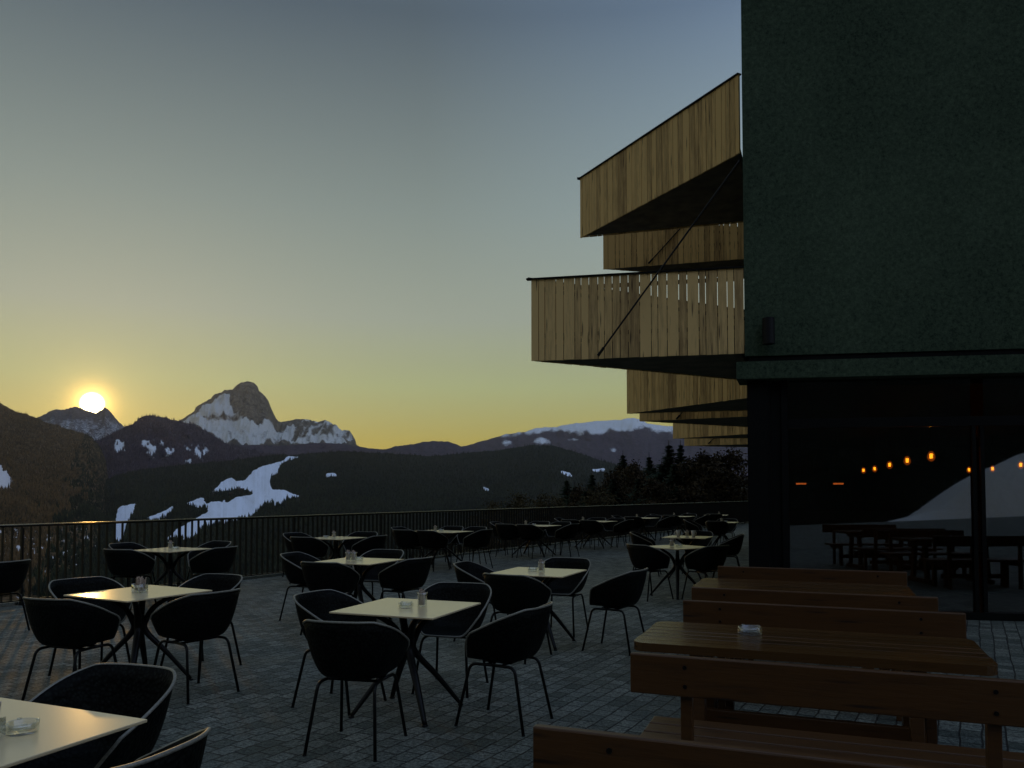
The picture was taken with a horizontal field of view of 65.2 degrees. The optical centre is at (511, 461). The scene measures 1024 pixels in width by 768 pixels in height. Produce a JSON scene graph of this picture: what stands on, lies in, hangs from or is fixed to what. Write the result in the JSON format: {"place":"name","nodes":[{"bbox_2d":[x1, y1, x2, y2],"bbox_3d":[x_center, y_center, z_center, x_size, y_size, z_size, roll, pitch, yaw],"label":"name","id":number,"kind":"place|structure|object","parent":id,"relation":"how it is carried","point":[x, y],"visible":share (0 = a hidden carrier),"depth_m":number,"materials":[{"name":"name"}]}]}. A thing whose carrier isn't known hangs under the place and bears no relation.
{"place":"outdoors","nodes":[
{"label":"outdoors","id":0,"kind":"place"},
{"bbox_2d":[0,404,107,606],"bbox_3d":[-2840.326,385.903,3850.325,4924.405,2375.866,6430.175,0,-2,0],"label":"slope","id":1,"kind":"structure","parent":0,"point":[5,477],"depth_m":3854.72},
{"bbox_2d":[0,403,96,596],"bbox_3d":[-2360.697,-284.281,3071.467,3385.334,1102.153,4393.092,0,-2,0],"label":"larch forest","id":2,"kind":"object","parent":1,"relation":"on","point":[19,505],"visible":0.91,"depth_m":2875.67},
{"bbox_2d":[23,432,106,596],"bbox_3d":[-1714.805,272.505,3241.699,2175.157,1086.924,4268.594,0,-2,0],"label":"dark slope forest","id":3,"kind":"object","parent":1,"relation":"on","point":[84,509],"visible":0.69,"depth_m":2379.01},
{"bbox_2d":[39,407,123,439],"bbox_3d":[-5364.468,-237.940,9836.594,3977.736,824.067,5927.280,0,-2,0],"label":"sunset mountain","id":4,"kind":"structure","parent":0,"point":[100,423],"depth_m":8901.04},
{"bbox_2d":[94,415,268,477],"bbox_3d":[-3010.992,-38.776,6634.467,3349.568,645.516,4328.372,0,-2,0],"label":"dark ridge","id":5,"kind":"structure","parent":0,"point":[150,446],"depth_m":5887.38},
{"bbox_2d":[95,413,279,478],"bbox_3d":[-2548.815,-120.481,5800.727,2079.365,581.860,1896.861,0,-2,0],"label":"ridge forest","id":6,"kind":"object","parent":5,"relation":"on","point":[169,460],"visible":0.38,"depth_m":5853.51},
{"bbox_2d":[181,381,358,446],"bbox_3d":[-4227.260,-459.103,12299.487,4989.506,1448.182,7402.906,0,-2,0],"label":"rocky peak","id":7,"kind":"structure","parent":0,"point":[241,413],"depth_m":10831.09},
{"bbox_2d":[238,443,387,454],"bbox_3d":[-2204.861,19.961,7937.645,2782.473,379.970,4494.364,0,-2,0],"label":"forest shoulder","id":8,"kind":"object","parent":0,"point":[296,449],"visible":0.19,"depth_m":7512.55},
{"bbox_2d":[0,0,743,448],"label":"sky","id":9,"kind":"structure","parent":0,"point":[342,210],"materials":[{"name":"blue"}]},
{"bbox_2d":[101,445,745,551],"bbox_3d":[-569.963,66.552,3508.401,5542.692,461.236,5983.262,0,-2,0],"label":"forested hill","id":10,"kind":"structure","parent":0,"point":[257,483],"depth_m":3772.53,"materials":[{"name":"plant"}]},
{"bbox_2d":[31,443,747,596],"bbox_3d":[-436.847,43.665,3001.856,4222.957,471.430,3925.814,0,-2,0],"label":"hillside forest","id":11,"kind":"object","parent":10,"relation":"on","point":[370,500],"visible":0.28,"depth_m":3166.45,"materials":[{"name":"plant"}]},
{"bbox_2d":[369,441,479,455],"bbox_3d":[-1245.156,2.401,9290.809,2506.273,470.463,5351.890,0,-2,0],"label":"hills","id":12,"kind":"structure","parent":0,"point":[432,448],"depth_m":8705.42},
{"bbox_2d":[0,523,1023,767],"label":"terrace paving","id":13,"kind":"structure","parent":0,"point":[256,721],"depth_m":6.42,"materials":[{"name":"stone"}]},
{"bbox_2d":[0,559,30,630],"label":"bucket chair","id":14,"kind":"object","parent":13,"relation":"on","point":[13,574],"visible":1,"depth_m":8.80,"materials":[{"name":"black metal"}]},
{"bbox_2d":[21,597,120,700],"bbox_3d":[-3.240,1.377,5.894,0.614,0.804,0.570,-1,-2,17],"label":"bucket chair","id":15,"kind":"object","parent":13,"relation":"on","point":[74,625],"visible":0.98,"depth_m":5.70,"materials":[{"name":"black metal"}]},
{"bbox_2d":[0,697,146,767],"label":"cafe table","id":16,"kind":"object","parent":13,"relation":"on","point":[61,728],"visible":1,"depth_m":2.78,"materials":[{"name":"beige metal"}]},
{"bbox_2d":[5,717,39,736],"bbox_3d":[-1.665,0.900,2.717,0.104,0.040,0.104,1,-2,-17],"label":"ashtray","id":17,"kind":"object","parent":16,"relation":"on","point":[19,734],"visible":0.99,"depth_m":2.69,"materials":[{"name":"clear glass"}]},
{"bbox_2d":[48,576,131,675],"bbox_3d":[-3.599,1.413,6.829,0.570,0.804,0.614,-2,-3,35],"label":"bucket chair","id":18,"kind":"object","parent":13,"relation":"on","point":[59,588],"visible":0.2,"depth_m":7.00,"materials":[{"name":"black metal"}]},
{"bbox_2d":[14,663,176,767],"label":"bucket chair","id":19,"kind":"object","parent":13,"relation":"on","point":[143,691],"visible":0.69,"depth_m":3.41,"materials":[{"name":"black plastic"}]},
{"bbox_2d":[103,549,155,610],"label":"bucket chair","id":20,"kind":"object","parent":13,"relation":"on","point":[128,563],"visible":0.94,"depth_m":10.59,"materials":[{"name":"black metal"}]},
{"bbox_2d":[109,542,155,586],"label":"bucket chair","id":21,"kind":"object","parent":13,"relation":"on","point":[130,545],"visible":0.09,"depth_m":11.95,"materials":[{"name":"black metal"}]},
{"bbox_2d":[64,585,211,680],"bbox_3d":[-3.038,1.434,6.515,0.790,0.734,0.790,-1,-3,29],"label":"cafe table","id":22,"kind":"object","parent":13,"relation":"on","point":[139,619],"visible":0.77,"depth_m":6.48,"materials":[{"name":"laminate"}]},
{"bbox_2d":[131,576,147,592],"bbox_3d":[-3.038,1.002,6.531,0.099,0.129,0.083,-1,-3,29],"label":"sugar jar","id":23,"kind":"object","parent":22,"relation":"on","point":[141,585],"visible":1,"depth_m":6.52,"materials":[{"name":"clear glass"}]},
{"bbox_2d":[112,727,210,767],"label":"bucket chair","id":24,"kind":"object","parent":13,"relation":"on","point":[187,751],"visible":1,"depth_m":2.41,"materials":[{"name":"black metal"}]},
{"bbox_2d":[136,547,211,602],"bbox_3d":[-4.881,1.623,11.427,0.790,0.734,0.790,-1,-2,24],"label":"cafe table","id":25,"kind":"object","parent":13,"relation":"on","point":[170,566],"visible":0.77,"depth_m":11.38,"materials":[{"name":"beige metal"}]},
{"bbox_2d":[150,588,240,703],"bbox_3d":[-2.442,1.389,6.184,0.570,0.804,0.614,-1,-3,33],"label":"bucket chair","id":26,"kind":"object","parent":13,"relation":"on","point":[197,617],"visible":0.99,"depth_m":5.99,"materials":[{"name":"black metal"}]},
{"bbox_2d":[160,573,242,676],"bbox_3d":[-2.729,1.423,7.079,0.614,0.804,0.570,-1,-2,23],"label":"bucket chair","id":27,"kind":"object","parent":13,"relation":"on","point":[215,582],"visible":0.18,"depth_m":7.32,"materials":[{"name":"black metal"}]},
{"bbox_2d":[186,541,230,580],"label":"bucket chair","id":28,"kind":"object","parent":13,"relation":"on","point":[210,544],"visible":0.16,"depth_m":12.30,"materials":[{"name":"black metal"}]},
{"bbox_2d":[189,546,237,602],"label":"bucket chair","id":29,"kind":"object","parent":13,"relation":"on","point":[218,560],"visible":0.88,"depth_m":10.90,"materials":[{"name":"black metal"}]},
{"bbox_2d":[282,532,310,576],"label":"bucket chair","id":30,"kind":"object","parent":13,"relation":"on","point":[287,540],"visible":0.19,"depth_m":14.75,"materials":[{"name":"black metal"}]},
{"bbox_2d":[279,552,320,620],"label":"bucket chair","id":31,"kind":"object","parent":13,"relation":"on","point":[291,561],"visible":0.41,"depth_m":9.66,"materials":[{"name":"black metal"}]},
{"bbox_2d":[289,537,328,583],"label":"bucket chair","id":32,"kind":"object","parent":13,"relation":"on","point":[314,547],"visible":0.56,"depth_m":13.48,"materials":[{"name":"black metal"}]},
{"bbox_2d":[300,561,359,634],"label":"bucket chair","id":33,"kind":"object","parent":13,"relation":"on","point":[340,577],"visible":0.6,"depth_m":8.63,"materials":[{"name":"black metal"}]},
{"bbox_2d":[291,589,386,715],"bbox_3d":[-1.284,1.377,5.891,0.570,0.804,0.614,-1,-2,25],"label":"bucket chair","id":34,"kind":"object","parent":13,"relation":"on","point":[320,605],"visible":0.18,"depth_m":6.09,"materials":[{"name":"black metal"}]},
{"bbox_2d":[315,536,366,566],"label":"cafe table","id":35,"kind":"object","parent":13,"relation":"on","point":[335,552],"visible":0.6,"depth_m":14.30,"materials":[{"name":"beige metal"}]},
{"bbox_2d":[302,619,409,761],"bbox_3d":[-0.954,1.339,4.893,0.614,0.804,0.570,-1,-2,13],"label":"bucket chair","id":36,"kind":"object","parent":13,"relation":"on","point":[341,651],"visible":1,"depth_m":4.69,"materials":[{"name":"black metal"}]},
{"bbox_2d":[316,557,403,620],"bbox_3d":[-1.836,1.551,9.550,0.790,0.734,0.790,-1,-2,22],"label":"cafe table","id":37,"kind":"object","parent":13,"relation":"on","point":[360,586],"visible":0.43,"depth_m":9.55,"materials":[{"name":"beige metal"}]},
{"bbox_2d":[342,531,377,556],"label":"bucket chair","id":38,"kind":"object","parent":13,"relation":"on","point":[348,544],"visible":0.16,"depth_m":15.22,"materials":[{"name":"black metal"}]},
{"bbox_2d":[351,535,386,582],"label":"bucket chair","id":39,"kind":"object","parent":13,"relation":"on","point":[361,547],"visible":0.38,"depth_m":13.79,"materials":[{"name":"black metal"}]},
{"bbox_2d":[0,501,747,606],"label":"terrace railing","id":40,"kind":"object","parent":13,"relation":"on","point":[738,510],"visible":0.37,"depth_m":16.35,"materials":[{"name":"metal"}]},
{"bbox_2d":[353,549,403,598],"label":"bucket chair","id":41,"kind":"object","parent":13,"relation":"on","point":[372,575],"visible":0.5,"depth_m":10.48,"materials":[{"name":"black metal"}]},
{"bbox_2d":[329,598,480,726],"bbox_3d":[-0.740,1.402,5.680,0.790,0.734,0.790,-1,-2,21],"label":"cafe table","id":42,"kind":"object","parent":13,"relation":"on","point":[384,610],"visible":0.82,"depth_m":5.62,"materials":[{"name":"laminate"}]},
{"bbox_2d":[378,556,432,620],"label":"bucket chair","id":43,"kind":"object","parent":13,"relation":"on","point":[403,576],"visible":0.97,"depth_m":9.10,"materials":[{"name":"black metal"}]},
{"bbox_2d":[393,529,422,558],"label":"bucket chair","id":44,"kind":"object","parent":13,"relation":"on","point":[406,539],"visible":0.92,"depth_m":16.08,"materials":[{"name":"black metal"}]},
{"bbox_2d":[416,530,449,571],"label":"bucket chair","id":45,"kind":"object","parent":13,"relation":"on","point":[431,540],"visible":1,"depth_m":15.79,"materials":[{"name":"black metal"}]},
{"bbox_2d":[423,530,473,568],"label":"cafe table","id":46,"kind":"object","parent":13,"relation":"on","point":[449,537],"visible":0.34,"depth_m":16.72,"materials":[{"name":"laminate"}]},
{"bbox_2d":[435,526,462,563],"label":"bucket chair","id":47,"kind":"object","parent":13,"relation":"on","point":[453,539],"visible":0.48,"depth_m":17.73,"materials":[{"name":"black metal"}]},
{"bbox_2d":[411,582,491,697],"bbox_3d":[-0.476,1.396,6.374,0.614,0.804,0.570,-1,-2,16],"label":"bucket chair","id":48,"kind":"object","parent":13,"relation":"on","point":[462,624],"visible":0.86,"depth_m":6.56,"materials":[{"name":"black metal"}]},
{"bbox_2d":[456,526,486,563],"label":"bucket chair","id":49,"kind":"object","parent":13,"relation":"on","point":[460,537],"visible":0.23,"depth_m":17.44,"materials":[{"name":"black metal"}]},
{"bbox_2d":[462,529,492,567],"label":"bucket chair","id":50,"kind":"object","parent":13,"relation":"on","point":[478,540],"visible":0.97,"depth_m":16.10,"materials":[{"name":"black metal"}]},
{"bbox_2d":[453,561,508,641],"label":"bucket chair","id":51,"kind":"object","parent":13,"relation":"on","point":[469,571],"visible":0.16,"depth_m":8.66,"materials":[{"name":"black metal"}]},
{"bbox_2d":[454,601,553,736],"bbox_3d":[-0.029,1.359,5.406,0.570,0.804,0.614,-1,-2,27],"label":"bucket chair","id":52,"kind":"object","parent":13,"relation":"on","point":[505,641],"visible":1,"depth_m":5.19,"materials":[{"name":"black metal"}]},
{"bbox_2d":[495,524,521,557],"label":"bucket chair","id":53,"kind":"object","parent":13,"relation":"on","point":[505,532],"visible":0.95,"depth_m":19.07,"materials":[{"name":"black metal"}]},
{"bbox_2d":[483,573,551,663],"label":"bucket chair","id":54,"kind":"object","parent":13,"relation":"on","point":[511,594],"visible":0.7,"depth_m":7.34,"materials":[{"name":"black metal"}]},
{"bbox_2d":[516,524,543,558],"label":"bucket chair","id":55,"kind":"object","parent":13,"relation":"on","point":[529,532],"visible":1,"depth_m":18.77,"materials":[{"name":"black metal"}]},
{"bbox_2d":[513,525,560,556],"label":"cafe table","id":56,"kind":"object","parent":13,"relation":"on","point":[541,526],"visible":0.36,"depth_m":19.70,"materials":[{"name":"beige metal"}]},
{"bbox_2d":[493,567,586,650],"bbox_3d":[0.275,1.500,8.229,0.790,0.734,0.790,-1,-2,23],"label":"cafe table","id":57,"kind":"object","parent":13,"relation":"on","point":[553,574],"visible":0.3,"depth_m":8.24,"materials":[{"name":"laminate"}]},
{"bbox_2d":[545,521,570,554],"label":"bucket chair","id":58,"kind":"object","parent":13,"relation":"on","point":[550,531],"visible":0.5,"depth_m":20.40,"materials":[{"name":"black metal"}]},
{"bbox_2d":[534,557,590,636],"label":"bucket chair","id":59,"kind":"object","parent":13,"relation":"on","point":[570,585],"visible":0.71,"depth_m":9.09,"materials":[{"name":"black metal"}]},
{"bbox_2d":[552,523,579,556],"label":"bucket chair","id":60,"kind":"object","parent":13,"relation":"on","point":[568,532],"visible":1,"depth_m":19.07,"materials":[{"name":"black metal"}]},
{"bbox_2d":[580,520,603,549],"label":"bucket chair","id":61,"kind":"object","parent":13,"relation":"on","point":[589,527],"visible":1,"depth_m":21.70,"materials":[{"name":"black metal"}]},
{"bbox_2d":[603,518,624,546],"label":"bucket chair","id":62,"kind":"object","parent":13,"relation":"on","point":[608,526],"visible":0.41,"depth_m":23.31,"materials":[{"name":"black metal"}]},
{"bbox_2d":[581,568,647,655],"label":"bucket chair","id":63,"kind":"object","parent":13,"relation":"on","point":[621,591],"visible":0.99,"depth_m":7.69,"materials":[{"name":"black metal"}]},
{"bbox_2d":[611,519,633,546],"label":"bucket chair","id":64,"kind":"object","parent":13,"relation":"on","point":[624,527],"visible":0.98,"depth_m":21.97,"materials":[{"name":"black metal"}]},
{"bbox_2d":[624,517,643,541],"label":"bucket chair","id":65,"kind":"object","parent":13,"relation":"on","point":[638,522],"visible":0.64,"depth_m":24.65,"materials":[{"name":"black metal"}]},
{"bbox_2d":[630,532,661,576],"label":"bucket chair","id":66,"kind":"object","parent":13,"relation":"on","point":[638,538],"visible":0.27,"depth_m":14.80,"materials":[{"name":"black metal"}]},
{"bbox_2d":[626,543,673,601],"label":"bucket chair","id":67,"kind":"object","parent":13,"relation":"on","point":[651,559],"visible":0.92,"depth_m":11.47,"materials":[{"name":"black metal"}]},
{"bbox_2d":[643,515,661,539],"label":"bucket chair","id":68,"kind":"object","parent":13,"relation":"on","point":[651,523],"visible":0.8,"depth_m":26.31,"materials":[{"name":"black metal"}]},
{"bbox_2d":[655,516,674,541],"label":"bucket chair","id":69,"kind":"object","parent":13,"relation":"on","point":[666,523],"visible":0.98,"depth_m":24.90,"materials":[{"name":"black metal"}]},
{"bbox_2d":[649,544,705,599],"bbox_3d":[2.480,1.644,11.987,0.790,0.734,0.790,1,-3,-33],"label":"cafe table","id":70,"kind":"object","parent":13,"relation":"on","point":[677,567],"visible":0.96,"depth_m":11.94,"materials":[{"name":"black metal"}]},
{"bbox_2d":[661,535,713,578],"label":"cafe table","id":71,"kind":"object","parent":13,"relation":"on","point":[693,542],"visible":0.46,"depth_m":14.53,"materials":[{"name":"white metal"}]},
{"bbox_2d":[683,519,702,530],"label":"bucket chair","id":72,"kind":"object","parent":13,"relation":"on","point":[690,525],"visible":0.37,"depth_m":22.01,"materials":[{"name":"black metal"}]},
{"bbox_2d":[680,531,712,573],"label":"bucket chair","id":73,"kind":"object","parent":13,"relation":"on","point":[704,542],"visible":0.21,"depth_m":15.52,"materials":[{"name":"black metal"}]},
{"bbox_2d":[681,545,728,598],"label":"bucket chair","id":74,"kind":"object","parent":13,"relation":"on","point":[703,560],"visible":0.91,"depth_m":11.30,"materials":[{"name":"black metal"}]},
{"bbox_2d":[705,521,729,545],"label":"bucket chair","id":75,"kind":"object","parent":13,"relation":"on","point":[718,528],"visible":0.83,"depth_m":20.95,"materials":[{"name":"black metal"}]},
{"bbox_2d":[712,534,744,577],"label":"bucket chair","id":76,"kind":"object","parent":13,"relation":"on","point":[734,543],"visible":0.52,"depth_m":14.11,"materials":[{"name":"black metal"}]},
{"bbox_2d":[533,724,933,767],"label":"wooden bench","id":77,"kind":"object","parent":13,"relation":"on","point":[560,747],"visible":1,"depth_m":2.27,"materials":[{"name":"brown wood"}]},
{"bbox_2d":[526,0,1023,620],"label":"hotel building","id":78,"kind":"structure","parent":13,"relation":"on","point":[852,220],"depth_m":10.21,"materials":[{"name":"green paint"}]},
{"bbox_2d":[762,317,774,344],"bbox_3d":[3.240,-1.645,10.109,0.150,0.335,0.186,0,-2,10],"label":"wall lamp","id":79,"kind":"object","parent":78,"relation":"attached to","point":[768,330],"visible":1,"depth_m":10.03,"materials":[{"name":"metal"}]},
{"bbox_2d":[767,381,772,567],"bbox_3d":[3.295,0.454,10.243,0.059,2.978,0.110,-1,-2,19],"label":"window frame","id":80,"kind":"structure","parent":78,"relation":"in","point":[768,382],"depth_m":10.21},
{"bbox_2d":[770,381,782,567],"bbox_3d":[3.392,0.455,10.236,0.133,2.977,0.039,0,-2,10],"label":"door panel","id":81,"kind":"structure","parent":78,"relation":"in","point":[776,436],"depth_m":10.23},
{"bbox_2d":[781,380,789,567],"bbox_3d":[3.493,0.453,10.208,0.079,2.978,0.113,-1,-2,19],"label":"window frame","id":82,"kind":"structure","parent":78,"relation":"in","point":[784,385],"depth_m":10.17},
{"bbox_2d":[970,426,979,611],"bbox_3d":[5.681,0.745,9.815,0.044,2.365,0.107,-1,-2,19],"label":"window frame","id":83,"kind":"structure","parent":78,"relation":"in","point":[972,428],"depth_m":9.78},
{"bbox_2d":[978,426,987,612],"bbox_3d":[5.773,0.744,9.799,0.044,2.365,0.107,-1,-2,19],"label":"window frame","id":84,"kind":"structure","parent":78,"relation":"in","point":[980,428],"depth_m":9.76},
{"bbox_2d":[693,578,915,668],"bbox_3d":[2.435,1.430,6.751,1.700,0.755,0.753,-1,-2,21],"label":"wooden table","id":85,"kind":"object","parent":13,"relation":"on","point":[879,589],"visible":0.34,"depth_m":6.73,"materials":[{"name":"brown wood"}]},
{"bbox_2d":[718,566,906,669],"bbox_3d":[2.646,1.400,7.126,1.620,0.850,0.530,-1,-2,21],"label":"wooden bench","id":86,"kind":"object","parent":13,"relation":"on","point":[825,575],"visible":0.15,"depth_m":7.29,"materials":[{"name":"brown wood"}]},
{"bbox_2d":[692,587,937,721],"bbox_3d":[2.165,1.349,5.818,1.620,0.850,0.482,-1,-2,21],"label":"wooden bench","id":87,"kind":"object","parent":13,"relation":"on","point":[900,602],"visible":0.16,"depth_m":5.59,"materials":[{"name":"brown wood"}]},
{"bbox_2d":[634,621,997,742],"bbox_3d":[1.560,1.335,4.269,1.700,0.755,0.753,-1,-2,21],"label":"wooden table","id":88,"kind":"object","parent":13,"relation":"on","point":[914,653],"visible":0.74,"depth_m":4.17,"materials":[{"name":"brown wood"}]},
{"bbox_2d":[683,600,966,743],"bbox_3d":[1.802,1.307,4.726,1.620,0.850,0.530,-1,-2,21],"label":"wooden bench","id":89,"kind":"object","parent":13,"relation":"on","point":[907,622],"visible":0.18,"depth_m":4.87,"materials":[{"name":"brown wood"}]},
{"bbox_2d":[630,652,1023,767],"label":"wooden bench","id":90,"kind":"object","parent":13,"relation":"on","point":[994,705],"visible":0.78,"depth_m":3.27,"materials":[{"name":"brown wood"}]},
{"bbox_2d":[790,543,1023,611],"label":"restaurant floor","id":91,"kind":"structure","parent":13,"relation":"on","point":[945,578],"depth_m":16.15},
{"bbox_2d":[789,509,992,551],"bbox_3d":[9.911,1.817,21.425,5.200,1.080,0.750,0,-2,10],"label":"bar counter","id":92,"kind":"object","parent":91,"relation":"on","point":[893,529],"visible":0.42,"depth_m":21.13,"materials":[{"name":"brown wood"}]},
{"bbox_2d":[461,418,747,475],"bbox_3d":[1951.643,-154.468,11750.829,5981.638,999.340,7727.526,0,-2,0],"label":"snowy plateau","id":93,"kind":"structure","parent":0,"point":[631,439],"depth_m":10751.51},
{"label":"near hillside","id":94,"kind":"structure","parent":0,"visible":0},
{"bbox_2d":[456,497,510,555],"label":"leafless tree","id":95,"kind":"object","parent":94,"relation":"on","point":[490,505],"visible":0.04,"depth_m":97.42,"materials":[{"name":"brown plant"}]},
{"bbox_2d":[484,489,536,552],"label":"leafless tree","id":96,"kind":"object","parent":94,"relation":"on","point":[520,503],"visible":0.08,"depth_m":91.70,"materials":[{"name":"brown plant"}]},
{"bbox_2d":[558,476,571,506],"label":"spruce tree","id":97,"kind":"object","parent":94,"relation":"on","point":[565,491],"visible":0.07,"depth_m":103.55,"materials":[{"name":"green plant"}]},
{"bbox_2d":[597,475,625,512],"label":"spruce tree","id":98,"kind":"object","parent":94,"relation":"on","point":[613,489],"visible":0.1,"depth_m":77.17,"materials":[{"name":"green plant"}]},
{"bbox_2d":[592,464,635,504],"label":"larch tree","id":99,"kind":"object","parent":94,"relation":"on","point":[618,475],"visible":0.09,"depth_m":82.82,"materials":[{"name":"brown plant"}]},
{"bbox_2d":[619,478,643,537],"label":"spruce tree","id":100,"kind":"object","parent":94,"relation":"on","point":[637,482],"visible":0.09,"depth_m":72.84,"materials":[{"name":"green plant"}]},
{"bbox_2d":[620,459,649,503],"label":"larch tree","id":101,"kind":"object","parent":94,"relation":"on","point":[633,471],"visible":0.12,"depth_m":86.39,"materials":[{"name":"brown plant"}]},
{"bbox_2d":[634,461,670,502],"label":"spruce tree","id":102,"kind":"object","parent":94,"relation":"on","point":[661,473],"visible":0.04,"depth_m":68.70,"materials":[{"name":"green plant"}]},
{"bbox_2d":[646,442,684,497],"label":"spruce tree","id":103,"kind":"object","parent":94,"relation":"on","point":[668,461],"visible":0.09,"depth_m":76.39,"materials":[{"name":"green plant"}]},
{"bbox_2d":[662,464,693,502],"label":"spruce tree","id":104,"kind":"object","parent":94,"relation":"on","point":[673,479],"visible":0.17,"depth_m":64.42,"materials":[{"name":"green plant"}]},
{"bbox_2d":[659,448,747,502],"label":"larch tree","id":105,"kind":"object","parent":94,"relation":"on","point":[701,463],"visible":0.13,"depth_m":63.35,"materials":[{"name":"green plant"}]},
{"bbox_2d":[681,464,747,530],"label":"larch tree","id":106,"kind":"object","parent":94,"relation":"on","point":[725,493],"visible":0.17,"depth_m":49.97,"materials":[{"name":"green plant"}]},
{"bbox_2d":[713,447,747,500],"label":"larch tree","id":107,"kind":"object","parent":94,"relation":"on","point":[734,461],"visible":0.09,"depth_m":68.85,"materials":[{"name":"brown plant"}]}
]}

